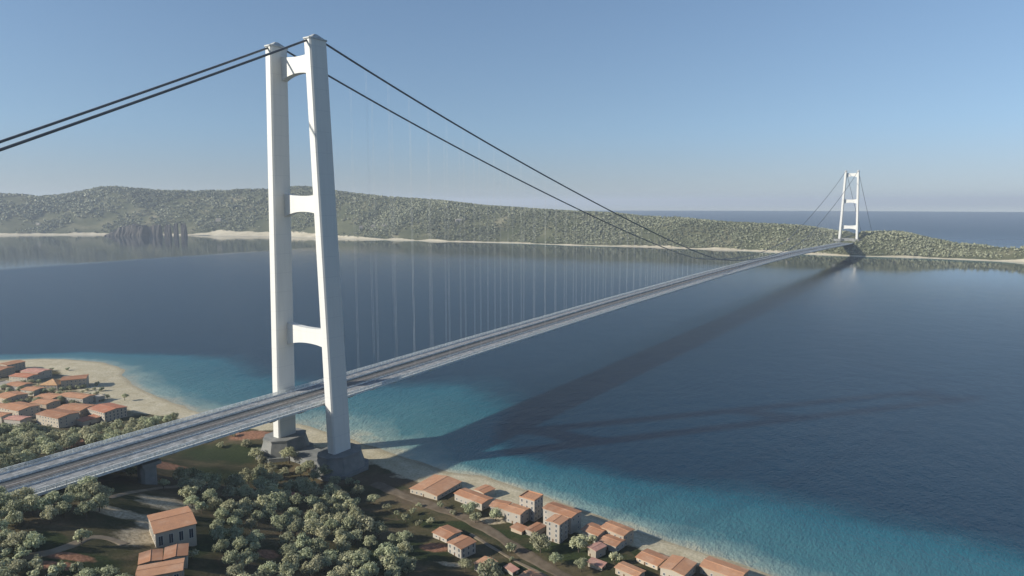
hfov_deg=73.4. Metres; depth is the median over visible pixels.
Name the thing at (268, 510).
tree
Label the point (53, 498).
tree
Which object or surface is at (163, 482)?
tree
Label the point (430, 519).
bush
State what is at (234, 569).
tree
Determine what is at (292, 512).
tree
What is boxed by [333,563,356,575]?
tree
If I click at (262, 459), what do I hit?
tree
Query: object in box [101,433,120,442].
tree
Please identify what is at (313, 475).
tree
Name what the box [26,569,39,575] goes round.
tree
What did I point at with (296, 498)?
tree
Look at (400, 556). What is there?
tree
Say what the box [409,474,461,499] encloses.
house
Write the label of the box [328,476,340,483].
tree
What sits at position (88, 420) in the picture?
house
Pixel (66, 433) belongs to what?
tree
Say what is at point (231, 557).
tree
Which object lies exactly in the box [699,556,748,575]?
house
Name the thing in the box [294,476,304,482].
tree
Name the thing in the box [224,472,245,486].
tree
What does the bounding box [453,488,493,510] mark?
house
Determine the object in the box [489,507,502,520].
tree
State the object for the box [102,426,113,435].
tree
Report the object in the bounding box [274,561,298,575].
tree
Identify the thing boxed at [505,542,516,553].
tree
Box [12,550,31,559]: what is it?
tree
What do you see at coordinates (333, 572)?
tree
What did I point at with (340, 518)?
tree
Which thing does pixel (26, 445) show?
tree
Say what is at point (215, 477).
tree
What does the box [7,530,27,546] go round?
tree
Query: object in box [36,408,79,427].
house
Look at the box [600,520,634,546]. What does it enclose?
house
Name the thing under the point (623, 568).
house
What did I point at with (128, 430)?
tree
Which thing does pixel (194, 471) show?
tree
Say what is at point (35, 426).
tree
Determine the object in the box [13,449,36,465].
tree
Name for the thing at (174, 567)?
house
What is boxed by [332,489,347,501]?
tree
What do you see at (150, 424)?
tree
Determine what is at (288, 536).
tree
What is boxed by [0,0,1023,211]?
sky
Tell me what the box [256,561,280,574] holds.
tree
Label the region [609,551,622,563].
tree
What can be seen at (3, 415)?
house
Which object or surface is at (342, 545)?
tree
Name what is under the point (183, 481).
tree
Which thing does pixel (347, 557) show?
tree
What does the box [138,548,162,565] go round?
house
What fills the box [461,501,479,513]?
tree
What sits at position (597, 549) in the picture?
house
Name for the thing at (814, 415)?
sea
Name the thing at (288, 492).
tree
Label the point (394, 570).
tree
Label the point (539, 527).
house
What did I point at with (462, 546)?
house
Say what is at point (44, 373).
house
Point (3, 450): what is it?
tree
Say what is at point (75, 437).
tree
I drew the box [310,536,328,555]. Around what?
tree
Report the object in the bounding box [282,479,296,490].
tree
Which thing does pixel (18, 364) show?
house
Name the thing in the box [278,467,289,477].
tree
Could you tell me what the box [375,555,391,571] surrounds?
tree
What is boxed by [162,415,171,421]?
tree
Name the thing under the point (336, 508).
tree
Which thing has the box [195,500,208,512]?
tree
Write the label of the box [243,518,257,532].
tree
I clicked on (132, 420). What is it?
tree
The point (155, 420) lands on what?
tree
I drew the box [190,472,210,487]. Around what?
tree
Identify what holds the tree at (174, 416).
on the ground
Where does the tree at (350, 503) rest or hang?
on the ground
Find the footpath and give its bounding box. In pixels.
[469,533,547,575]
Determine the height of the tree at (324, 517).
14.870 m
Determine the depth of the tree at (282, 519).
467.86 m
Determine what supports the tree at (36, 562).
on the ground
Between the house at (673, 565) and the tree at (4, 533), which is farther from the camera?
the house at (673, 565)
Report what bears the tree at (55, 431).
on the ground
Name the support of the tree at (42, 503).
on the ground
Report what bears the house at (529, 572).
on the ground
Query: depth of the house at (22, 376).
960.54 m
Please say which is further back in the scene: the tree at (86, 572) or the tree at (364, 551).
the tree at (364, 551)
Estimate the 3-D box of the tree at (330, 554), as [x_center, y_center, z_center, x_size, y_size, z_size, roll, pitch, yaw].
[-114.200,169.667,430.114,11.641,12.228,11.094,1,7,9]
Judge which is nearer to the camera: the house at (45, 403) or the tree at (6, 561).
the tree at (6, 561)
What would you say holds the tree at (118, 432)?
on the ground
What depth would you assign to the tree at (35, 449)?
508.45 m
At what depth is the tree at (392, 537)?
486.70 m
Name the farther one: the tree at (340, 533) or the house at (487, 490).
the house at (487, 490)
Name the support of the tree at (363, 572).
on the ground
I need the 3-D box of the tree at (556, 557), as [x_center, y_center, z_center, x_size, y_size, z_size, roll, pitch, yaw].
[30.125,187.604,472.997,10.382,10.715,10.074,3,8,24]
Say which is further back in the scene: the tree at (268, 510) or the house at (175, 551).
the tree at (268, 510)
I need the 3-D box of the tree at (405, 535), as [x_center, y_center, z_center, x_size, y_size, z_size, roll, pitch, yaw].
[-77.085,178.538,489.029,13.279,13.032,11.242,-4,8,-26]
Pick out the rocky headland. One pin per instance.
(140, 230)
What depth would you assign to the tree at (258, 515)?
478.67 m
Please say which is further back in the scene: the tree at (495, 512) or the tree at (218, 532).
the tree at (495, 512)
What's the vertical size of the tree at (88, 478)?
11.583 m
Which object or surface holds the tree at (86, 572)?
on the ground
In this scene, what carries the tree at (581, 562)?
on the ground
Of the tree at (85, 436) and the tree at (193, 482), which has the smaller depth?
the tree at (193, 482)
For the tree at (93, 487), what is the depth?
438.88 m
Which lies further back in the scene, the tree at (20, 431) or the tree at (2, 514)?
the tree at (20, 431)
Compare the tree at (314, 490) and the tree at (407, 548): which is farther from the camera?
the tree at (314, 490)
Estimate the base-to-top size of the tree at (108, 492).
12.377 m
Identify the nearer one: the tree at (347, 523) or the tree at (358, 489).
the tree at (347, 523)
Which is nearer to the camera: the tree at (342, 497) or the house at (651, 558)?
the house at (651, 558)
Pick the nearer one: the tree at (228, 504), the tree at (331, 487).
the tree at (228, 504)
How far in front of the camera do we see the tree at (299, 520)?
472.79 m
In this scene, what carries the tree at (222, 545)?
on the ground
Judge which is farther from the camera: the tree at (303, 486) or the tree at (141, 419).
the tree at (141, 419)
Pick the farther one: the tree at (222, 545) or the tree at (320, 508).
the tree at (320, 508)
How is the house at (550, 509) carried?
on the ground
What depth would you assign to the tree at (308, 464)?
633.15 m
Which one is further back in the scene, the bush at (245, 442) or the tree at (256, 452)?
the bush at (245, 442)
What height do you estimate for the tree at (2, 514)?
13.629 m
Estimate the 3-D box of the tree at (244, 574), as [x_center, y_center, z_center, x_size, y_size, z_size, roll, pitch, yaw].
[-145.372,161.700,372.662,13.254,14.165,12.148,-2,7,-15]
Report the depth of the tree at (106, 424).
743.26 m
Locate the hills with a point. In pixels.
(87, 225)
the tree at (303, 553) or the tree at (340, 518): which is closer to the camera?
the tree at (303, 553)
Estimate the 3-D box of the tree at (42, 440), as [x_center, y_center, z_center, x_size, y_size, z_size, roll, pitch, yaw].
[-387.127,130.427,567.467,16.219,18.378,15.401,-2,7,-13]
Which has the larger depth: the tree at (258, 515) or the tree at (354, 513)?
the tree at (354, 513)
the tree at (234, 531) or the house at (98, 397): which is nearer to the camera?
the tree at (234, 531)
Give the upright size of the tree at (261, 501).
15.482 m
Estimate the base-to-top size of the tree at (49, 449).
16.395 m
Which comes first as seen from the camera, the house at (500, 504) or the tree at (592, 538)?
the tree at (592, 538)
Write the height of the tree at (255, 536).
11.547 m
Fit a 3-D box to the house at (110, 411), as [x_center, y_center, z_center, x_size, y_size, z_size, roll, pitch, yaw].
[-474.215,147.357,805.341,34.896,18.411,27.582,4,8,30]
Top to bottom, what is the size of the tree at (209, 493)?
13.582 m
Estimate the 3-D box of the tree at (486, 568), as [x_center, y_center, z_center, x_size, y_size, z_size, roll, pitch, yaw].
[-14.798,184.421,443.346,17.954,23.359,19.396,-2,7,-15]
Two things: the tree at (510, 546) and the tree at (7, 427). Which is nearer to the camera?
the tree at (510, 546)
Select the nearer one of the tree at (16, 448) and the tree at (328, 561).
the tree at (328, 561)
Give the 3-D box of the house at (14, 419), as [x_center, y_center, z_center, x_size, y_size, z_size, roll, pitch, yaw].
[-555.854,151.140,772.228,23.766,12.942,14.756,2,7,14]
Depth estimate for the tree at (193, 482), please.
513.98 m
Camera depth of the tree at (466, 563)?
458.18 m
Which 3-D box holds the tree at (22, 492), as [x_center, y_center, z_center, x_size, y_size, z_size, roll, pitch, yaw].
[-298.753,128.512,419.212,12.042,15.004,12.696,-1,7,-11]
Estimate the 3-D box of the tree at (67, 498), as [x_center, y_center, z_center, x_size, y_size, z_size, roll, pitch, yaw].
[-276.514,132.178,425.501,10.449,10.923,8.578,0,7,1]
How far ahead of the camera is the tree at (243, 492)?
533.07 m
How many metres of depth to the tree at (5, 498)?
408.69 m
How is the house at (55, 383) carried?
on the ground
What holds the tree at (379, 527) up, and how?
on the ground
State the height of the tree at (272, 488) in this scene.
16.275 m
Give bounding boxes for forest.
[0,185,1023,258]
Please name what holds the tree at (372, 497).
on the ground
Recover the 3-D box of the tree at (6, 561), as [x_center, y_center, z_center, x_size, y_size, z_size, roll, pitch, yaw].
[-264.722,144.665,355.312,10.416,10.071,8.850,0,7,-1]
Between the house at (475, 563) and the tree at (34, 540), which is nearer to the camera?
the tree at (34, 540)
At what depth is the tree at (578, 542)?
489.73 m
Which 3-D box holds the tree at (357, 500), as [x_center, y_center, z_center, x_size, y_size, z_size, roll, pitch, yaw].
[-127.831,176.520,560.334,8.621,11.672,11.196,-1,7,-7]
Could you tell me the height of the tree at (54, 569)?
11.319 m
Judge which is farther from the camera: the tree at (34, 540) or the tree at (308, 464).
the tree at (308, 464)
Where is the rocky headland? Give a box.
[104,223,187,235]
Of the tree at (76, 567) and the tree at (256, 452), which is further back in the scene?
the tree at (256, 452)
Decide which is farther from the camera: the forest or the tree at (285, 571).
the forest
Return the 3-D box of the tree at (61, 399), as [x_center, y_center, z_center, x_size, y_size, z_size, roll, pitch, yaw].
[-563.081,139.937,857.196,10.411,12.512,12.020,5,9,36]
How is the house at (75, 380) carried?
on the ground
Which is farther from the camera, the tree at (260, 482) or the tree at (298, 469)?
the tree at (298, 469)
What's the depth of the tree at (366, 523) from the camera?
492.12 m
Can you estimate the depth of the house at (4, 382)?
945.40 m
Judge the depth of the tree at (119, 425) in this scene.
741.28 m
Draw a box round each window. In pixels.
[158,536,163,545]
[168,533,173,543]
[179,531,183,540]
[189,528,193,538]
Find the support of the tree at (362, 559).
on the ground
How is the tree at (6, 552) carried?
on the ground
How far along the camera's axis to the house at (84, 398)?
858.01 m
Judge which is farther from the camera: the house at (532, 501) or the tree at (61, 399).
the tree at (61, 399)
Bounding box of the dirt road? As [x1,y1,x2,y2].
[370,481,571,575]
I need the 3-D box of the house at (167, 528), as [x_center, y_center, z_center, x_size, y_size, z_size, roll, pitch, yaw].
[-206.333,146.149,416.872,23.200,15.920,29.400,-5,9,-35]
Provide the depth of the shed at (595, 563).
471.99 m
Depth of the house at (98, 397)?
869.42 m
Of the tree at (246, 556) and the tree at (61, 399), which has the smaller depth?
the tree at (246, 556)
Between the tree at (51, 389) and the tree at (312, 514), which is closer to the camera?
the tree at (312, 514)
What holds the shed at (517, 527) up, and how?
on the ground
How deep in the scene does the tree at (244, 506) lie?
484.84 m
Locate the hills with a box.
[0,188,1023,261]
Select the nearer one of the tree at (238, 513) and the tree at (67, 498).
the tree at (67, 498)
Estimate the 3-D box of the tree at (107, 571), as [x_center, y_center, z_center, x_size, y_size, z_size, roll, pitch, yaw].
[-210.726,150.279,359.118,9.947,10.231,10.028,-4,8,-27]
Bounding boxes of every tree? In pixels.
[0,422,14,436]
[0,433,12,442]
[0,437,23,449]
[0,443,10,453]
[0,450,21,468]
[0,453,7,468]
[0,457,16,469]
[0,485,7,492]
[0,491,15,508]
[0,509,7,518]
[0,519,8,530]
[0,529,14,541]
[0,539,13,552]
[0,548,12,558]
[0,557,13,566]
[0,566,16,575]
[1,499,28,514]
[4,509,23,528]
[5,446,23,454]
[6,558,26,573]
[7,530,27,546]
[8,426,27,437]
[10,487,35,500]
[11,421,34,432]
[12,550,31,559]
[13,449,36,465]
[14,435,32,450]
[14,543,30,553]
[19,439,38,449]
[19,494,42,514]
[20,429,39,441]
[23,531,45,550]
[24,554,43,570]
[26,445,43,462]
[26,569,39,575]
[27,423,42,432]
[31,498,50,514]
[34,435,52,453]
[39,505,59,522]
[40,441,63,458]
[41,424,53,434]
[41,431,58,441]
[43,490,60,507]
[45,560,66,575]
[48,387,56,391]
[51,429,63,440]
[54,500,71,517]
[56,395,64,401]
[56,435,75,451]
[56,492,75,503]
[57,430,71,437]
[65,483,87,495]
[68,427,80,433]
[68,432,80,446]
[69,561,83,574]
[73,500,97,518]
[73,528,92,544]
[74,491,92,501]
[76,567,98,575]
[77,476,97,484]
[78,425,93,437]
[80,432,91,445]
[81,480,105,498]
[85,430,103,445]
[90,423,103,432]
[90,492,108,511]
[97,486,114,496]
[98,420,112,428]
[98,564,119,575]
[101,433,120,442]
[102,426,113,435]
[110,418,126,429]
[110,429,122,436]
[116,573,132,575]
[121,427,136,437]
[123,422,136,430]
[125,467,136,477]
[127,417,139,425]
[133,423,148,433]
[136,416,148,425]
[143,421,155,430]
[144,415,161,429]
[158,478,169,490]
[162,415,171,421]
[169,412,178,419]
[172,466,192,479]
[176,476,190,487]
[178,485,197,496]
[183,495,198,507]
[187,467,201,478]
[187,477,205,494]
[188,549,199,558]
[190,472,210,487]
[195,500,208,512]
[201,488,216,499]
[204,480,220,490]
[207,473,221,483]
[207,496,222,510]
[209,518,224,528]
[209,525,228,542]
[212,539,229,556]
[213,507,229,519]
[220,498,236,515]
[222,484,238,498]
[222,549,240,565]
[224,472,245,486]
[226,515,242,527]
[226,563,244,575]
[227,525,243,540]
[228,509,243,517]
[231,497,256,517]
[231,536,248,551]
[235,484,253,499]
[237,572,255,575]
[238,468,254,483]
[238,549,259,568]
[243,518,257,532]
[246,529,265,542]
[246,541,260,551]
[248,447,263,460]
[249,488,267,499]
[250,510,264,525]
[251,475,271,489]
[252,467,269,479]
[252,568,271,575]
[253,464,264,472]
[254,494,271,509]
[256,455,268,463]
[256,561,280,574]
[261,502,276,521]
[263,482,279,497]
[264,463,277,472]
[264,472,282,483]
[267,491,287,512]
[270,514,290,533]
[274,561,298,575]
[277,501,290,512]
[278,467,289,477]
[278,531,296,544]
[278,543,297,555]
[279,489,291,500]
[280,446,297,462]
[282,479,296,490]
[282,552,299,565]
[283,506,301,518]
[286,521,300,535]
[287,515,304,534]
[289,492,305,506]
[293,477,314,496]
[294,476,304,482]
[294,532,313,547]
[295,465,307,476]
[297,547,313,563]
[300,460,315,474]
[300,518,323,536]
[300,559,319,575]
[303,494,319,509]
[303,511,319,520]
[305,502,327,520]
[306,486,321,496]
[308,554,324,567]
[310,470,320,480]
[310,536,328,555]
[314,525,330,539]
[316,464,332,474]
[318,512,335,525]
[319,493,336,508]
[320,549,337,566]
[320,555,331,571]
[321,482,338,495]
[324,518,340,533]
[327,569,340,575]
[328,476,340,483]
[328,503,346,515]
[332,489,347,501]
[332,527,350,543]
[332,552,348,565]
[333,491,350,503]
[333,511,347,526]
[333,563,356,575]
[336,538,350,552]
[339,550,358,565]
[340,515,354,531]
[342,498,356,511]
[345,477,353,485]
[347,529,362,543]
[347,550,369,569]
[348,507,363,520]
[350,484,364,496]
[350,568,368,575]
[352,514,373,535]
[353,497,360,504]
[355,547,371,564]
[360,561,378,575]
[363,534,377,549]
[366,494,379,502]
[372,521,387,538]
[374,542,398,558]
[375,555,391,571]
[380,552,401,570]
[382,503,391,511]
[384,566,400,575]
[387,533,396,544]
[395,553,410,572]
[396,530,412,542]
[397,540,413,552]
[399,555,416,575]
[401,514,410,521]
[458,558,471,571]
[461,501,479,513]
[470,512,481,522]
[477,556,503,575]
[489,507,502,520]
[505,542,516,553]
[529,531,551,552]
[549,552,563,565]
[569,533,588,552]
[574,557,588,571]
[586,534,597,541]
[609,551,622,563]
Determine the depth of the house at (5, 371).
993.62 m
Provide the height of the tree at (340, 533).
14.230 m
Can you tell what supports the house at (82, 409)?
on the ground
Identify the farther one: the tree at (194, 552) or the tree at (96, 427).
the tree at (96, 427)
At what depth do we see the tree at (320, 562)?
416.84 m
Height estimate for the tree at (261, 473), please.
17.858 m
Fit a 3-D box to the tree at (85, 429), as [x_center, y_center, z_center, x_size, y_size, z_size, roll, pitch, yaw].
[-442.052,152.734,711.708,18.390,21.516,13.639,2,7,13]
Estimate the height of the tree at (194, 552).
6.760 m
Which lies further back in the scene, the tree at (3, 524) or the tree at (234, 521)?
the tree at (234, 521)
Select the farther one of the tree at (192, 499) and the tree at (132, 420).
the tree at (132, 420)
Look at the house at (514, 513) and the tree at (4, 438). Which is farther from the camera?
the tree at (4, 438)
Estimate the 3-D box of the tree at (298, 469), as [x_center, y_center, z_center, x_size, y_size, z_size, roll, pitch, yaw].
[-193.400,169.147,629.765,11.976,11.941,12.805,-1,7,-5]
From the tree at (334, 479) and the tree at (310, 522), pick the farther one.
the tree at (334, 479)
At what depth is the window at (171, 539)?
403.86 m
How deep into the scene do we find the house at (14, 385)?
920.69 m
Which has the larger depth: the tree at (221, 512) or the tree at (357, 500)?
the tree at (357, 500)
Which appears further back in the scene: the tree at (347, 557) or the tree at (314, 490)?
the tree at (314, 490)
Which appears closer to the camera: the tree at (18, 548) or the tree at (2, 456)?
the tree at (18, 548)
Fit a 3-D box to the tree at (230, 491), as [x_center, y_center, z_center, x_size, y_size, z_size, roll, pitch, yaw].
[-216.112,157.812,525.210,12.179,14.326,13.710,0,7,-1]
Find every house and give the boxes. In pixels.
[0,360,25,370]
[0,366,14,377]
[0,380,11,389]
[0,391,28,402]
[0,401,39,417]
[0,412,11,423]
[4,415,31,425]
[5,381,32,391]
[9,372,40,382]
[20,386,46,395]
[21,368,52,378]
[30,398,60,410]
[33,393,58,398]
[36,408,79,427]
[39,379,60,390]
[57,403,94,417]
[58,392,94,403]
[60,374,88,388]
[87,402,126,421]
[94,394,104,401]
[135,558,184,575]
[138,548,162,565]
[147,506,196,547]
[163,543,188,567]
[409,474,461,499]
[432,524,462,542]
[446,534,476,558]
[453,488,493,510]
[473,484,495,495]
[473,556,497,574]
[489,499,511,515]
[503,503,529,523]
[518,569,543,575]
[519,490,542,521]
[525,522,545,536]
[542,501,581,533]
[545,514,568,543]
[580,522,605,542]
[587,541,606,557]
[598,534,625,551]
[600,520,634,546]
[614,561,645,575]
[635,548,668,569]
[659,554,696,575]
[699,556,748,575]
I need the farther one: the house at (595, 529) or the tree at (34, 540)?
the house at (595, 529)
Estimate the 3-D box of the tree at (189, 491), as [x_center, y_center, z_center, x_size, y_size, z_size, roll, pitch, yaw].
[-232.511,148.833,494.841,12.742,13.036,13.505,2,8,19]
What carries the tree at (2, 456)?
on the ground
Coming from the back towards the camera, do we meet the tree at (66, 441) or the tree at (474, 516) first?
the tree at (66, 441)
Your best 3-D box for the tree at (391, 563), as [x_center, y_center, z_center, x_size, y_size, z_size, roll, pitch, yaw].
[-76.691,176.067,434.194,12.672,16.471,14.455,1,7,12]
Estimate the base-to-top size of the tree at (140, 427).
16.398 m
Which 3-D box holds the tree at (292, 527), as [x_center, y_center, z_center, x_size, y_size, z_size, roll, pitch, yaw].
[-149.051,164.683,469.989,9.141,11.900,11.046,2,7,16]
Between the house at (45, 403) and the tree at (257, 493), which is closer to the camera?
the tree at (257, 493)
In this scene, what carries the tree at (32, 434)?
on the ground
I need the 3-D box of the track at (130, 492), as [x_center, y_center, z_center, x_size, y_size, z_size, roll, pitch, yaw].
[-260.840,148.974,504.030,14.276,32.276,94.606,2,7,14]
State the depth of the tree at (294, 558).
412.00 m
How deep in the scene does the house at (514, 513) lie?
537.84 m
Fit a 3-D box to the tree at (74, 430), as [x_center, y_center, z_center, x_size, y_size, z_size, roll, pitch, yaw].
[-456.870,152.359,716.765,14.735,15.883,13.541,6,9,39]
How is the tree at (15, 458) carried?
on the ground
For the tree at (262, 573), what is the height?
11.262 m
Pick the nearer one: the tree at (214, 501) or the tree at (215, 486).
the tree at (214, 501)
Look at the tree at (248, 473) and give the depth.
589.57 m
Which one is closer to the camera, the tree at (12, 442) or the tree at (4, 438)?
the tree at (12, 442)
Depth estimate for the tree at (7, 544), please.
369.14 m
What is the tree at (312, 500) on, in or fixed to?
on the ground
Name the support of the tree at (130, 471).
on the ground
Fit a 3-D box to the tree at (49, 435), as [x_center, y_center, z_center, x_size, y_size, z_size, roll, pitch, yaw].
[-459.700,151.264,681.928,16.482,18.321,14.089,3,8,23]
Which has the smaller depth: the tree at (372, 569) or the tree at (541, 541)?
the tree at (372, 569)
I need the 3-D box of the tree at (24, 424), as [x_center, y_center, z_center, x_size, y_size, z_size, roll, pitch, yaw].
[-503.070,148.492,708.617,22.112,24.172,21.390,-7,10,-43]
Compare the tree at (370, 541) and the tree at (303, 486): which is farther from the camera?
the tree at (303, 486)
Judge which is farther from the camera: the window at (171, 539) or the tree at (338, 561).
the tree at (338, 561)
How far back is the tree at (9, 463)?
486.78 m
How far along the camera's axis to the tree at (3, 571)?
345.77 m
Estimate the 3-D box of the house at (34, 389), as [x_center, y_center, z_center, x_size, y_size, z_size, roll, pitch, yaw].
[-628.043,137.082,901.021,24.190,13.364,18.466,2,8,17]
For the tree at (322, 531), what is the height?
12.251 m
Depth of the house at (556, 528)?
508.04 m
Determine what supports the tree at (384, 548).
on the ground
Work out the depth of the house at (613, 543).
497.76 m
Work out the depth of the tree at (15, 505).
401.61 m
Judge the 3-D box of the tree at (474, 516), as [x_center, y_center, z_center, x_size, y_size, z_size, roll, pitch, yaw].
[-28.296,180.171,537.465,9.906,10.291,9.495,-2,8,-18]
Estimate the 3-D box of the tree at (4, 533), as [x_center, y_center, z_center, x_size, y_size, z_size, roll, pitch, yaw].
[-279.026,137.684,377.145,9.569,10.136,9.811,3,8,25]
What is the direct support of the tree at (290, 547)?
on the ground
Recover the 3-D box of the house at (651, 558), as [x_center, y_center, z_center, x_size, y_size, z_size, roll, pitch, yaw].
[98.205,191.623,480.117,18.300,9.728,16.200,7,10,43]
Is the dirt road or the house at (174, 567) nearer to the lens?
the house at (174, 567)
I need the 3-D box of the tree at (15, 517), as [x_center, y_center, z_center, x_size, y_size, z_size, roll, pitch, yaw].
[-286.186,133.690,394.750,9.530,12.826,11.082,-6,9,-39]
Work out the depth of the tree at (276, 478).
583.64 m
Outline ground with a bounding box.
[0,359,771,575]
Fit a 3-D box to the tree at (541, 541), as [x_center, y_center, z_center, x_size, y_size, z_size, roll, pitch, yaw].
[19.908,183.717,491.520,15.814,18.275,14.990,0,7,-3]
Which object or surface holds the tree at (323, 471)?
on the ground
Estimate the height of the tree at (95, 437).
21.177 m
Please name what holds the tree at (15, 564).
on the ground
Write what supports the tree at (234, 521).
on the ground
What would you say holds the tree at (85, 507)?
on the ground
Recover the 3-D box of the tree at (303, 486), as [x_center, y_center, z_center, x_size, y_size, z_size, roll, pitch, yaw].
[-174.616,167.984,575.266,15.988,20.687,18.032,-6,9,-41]
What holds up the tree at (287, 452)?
on the ground
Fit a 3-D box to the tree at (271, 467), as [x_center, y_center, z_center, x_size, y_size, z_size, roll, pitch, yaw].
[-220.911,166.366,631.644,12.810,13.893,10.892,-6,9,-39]
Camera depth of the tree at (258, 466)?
614.90 m
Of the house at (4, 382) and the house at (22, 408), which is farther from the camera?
the house at (4, 382)
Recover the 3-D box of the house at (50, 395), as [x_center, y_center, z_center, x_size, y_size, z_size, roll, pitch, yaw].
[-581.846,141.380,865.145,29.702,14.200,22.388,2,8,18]
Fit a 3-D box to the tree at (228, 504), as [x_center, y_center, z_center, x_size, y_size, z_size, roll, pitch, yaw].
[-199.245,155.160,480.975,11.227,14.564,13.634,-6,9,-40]
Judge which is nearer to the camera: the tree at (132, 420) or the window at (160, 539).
the window at (160, 539)
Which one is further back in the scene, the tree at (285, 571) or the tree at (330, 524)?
the tree at (330, 524)
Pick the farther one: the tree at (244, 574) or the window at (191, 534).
the window at (191, 534)
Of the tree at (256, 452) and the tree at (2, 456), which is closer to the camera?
the tree at (2, 456)
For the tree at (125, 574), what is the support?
on the ground
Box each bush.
[241,439,251,447]
[426,517,434,522]
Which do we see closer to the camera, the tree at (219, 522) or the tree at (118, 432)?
the tree at (219, 522)
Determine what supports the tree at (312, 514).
on the ground
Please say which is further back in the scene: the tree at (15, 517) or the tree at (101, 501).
the tree at (101, 501)
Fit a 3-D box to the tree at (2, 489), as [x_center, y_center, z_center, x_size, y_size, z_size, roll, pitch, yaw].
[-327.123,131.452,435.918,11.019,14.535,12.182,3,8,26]
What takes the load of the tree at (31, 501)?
on the ground
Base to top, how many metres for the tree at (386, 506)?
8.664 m
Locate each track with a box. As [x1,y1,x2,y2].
[21,535,127,559]
[109,485,206,498]
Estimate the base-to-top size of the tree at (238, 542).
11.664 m
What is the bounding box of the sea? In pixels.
[0,211,1023,575]
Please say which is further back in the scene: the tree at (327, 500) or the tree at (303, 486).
the tree at (303, 486)
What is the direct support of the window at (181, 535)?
in the house at (167, 528)
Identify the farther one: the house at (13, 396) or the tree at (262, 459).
the house at (13, 396)
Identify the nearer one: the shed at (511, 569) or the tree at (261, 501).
the shed at (511, 569)
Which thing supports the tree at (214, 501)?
on the ground
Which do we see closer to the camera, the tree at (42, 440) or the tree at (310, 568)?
the tree at (310, 568)
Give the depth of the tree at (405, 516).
535.88 m
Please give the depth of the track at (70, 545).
383.97 m
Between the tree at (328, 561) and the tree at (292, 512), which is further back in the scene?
the tree at (292, 512)
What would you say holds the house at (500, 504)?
on the ground
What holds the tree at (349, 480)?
on the ground
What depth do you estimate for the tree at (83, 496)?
430.87 m
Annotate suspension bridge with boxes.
[0,34,871,499]
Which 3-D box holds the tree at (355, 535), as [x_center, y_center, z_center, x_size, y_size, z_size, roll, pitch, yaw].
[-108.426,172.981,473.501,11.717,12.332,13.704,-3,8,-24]
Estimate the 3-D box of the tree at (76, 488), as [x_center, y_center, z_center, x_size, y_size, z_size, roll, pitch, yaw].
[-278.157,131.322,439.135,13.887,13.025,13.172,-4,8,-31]
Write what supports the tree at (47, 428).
on the ground
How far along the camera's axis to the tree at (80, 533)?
386.56 m
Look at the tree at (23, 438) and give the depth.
656.72 m
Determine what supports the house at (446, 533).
on the ground
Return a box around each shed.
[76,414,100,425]
[503,563,518,575]
[510,522,526,534]
[587,557,606,570]
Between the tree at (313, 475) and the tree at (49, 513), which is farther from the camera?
the tree at (313, 475)
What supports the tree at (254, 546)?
on the ground
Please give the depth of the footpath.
489.80 m
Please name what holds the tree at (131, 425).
on the ground
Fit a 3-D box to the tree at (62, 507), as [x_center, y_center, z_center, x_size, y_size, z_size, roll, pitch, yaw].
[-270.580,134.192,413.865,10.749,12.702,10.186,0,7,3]
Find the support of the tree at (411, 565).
on the ground
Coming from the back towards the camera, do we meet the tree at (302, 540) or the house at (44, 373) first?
the house at (44, 373)
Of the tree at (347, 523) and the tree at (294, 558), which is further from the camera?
the tree at (347, 523)
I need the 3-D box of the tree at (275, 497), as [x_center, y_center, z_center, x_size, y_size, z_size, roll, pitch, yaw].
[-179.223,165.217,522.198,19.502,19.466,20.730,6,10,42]
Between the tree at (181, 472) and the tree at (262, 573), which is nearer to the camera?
the tree at (262, 573)
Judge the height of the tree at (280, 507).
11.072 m

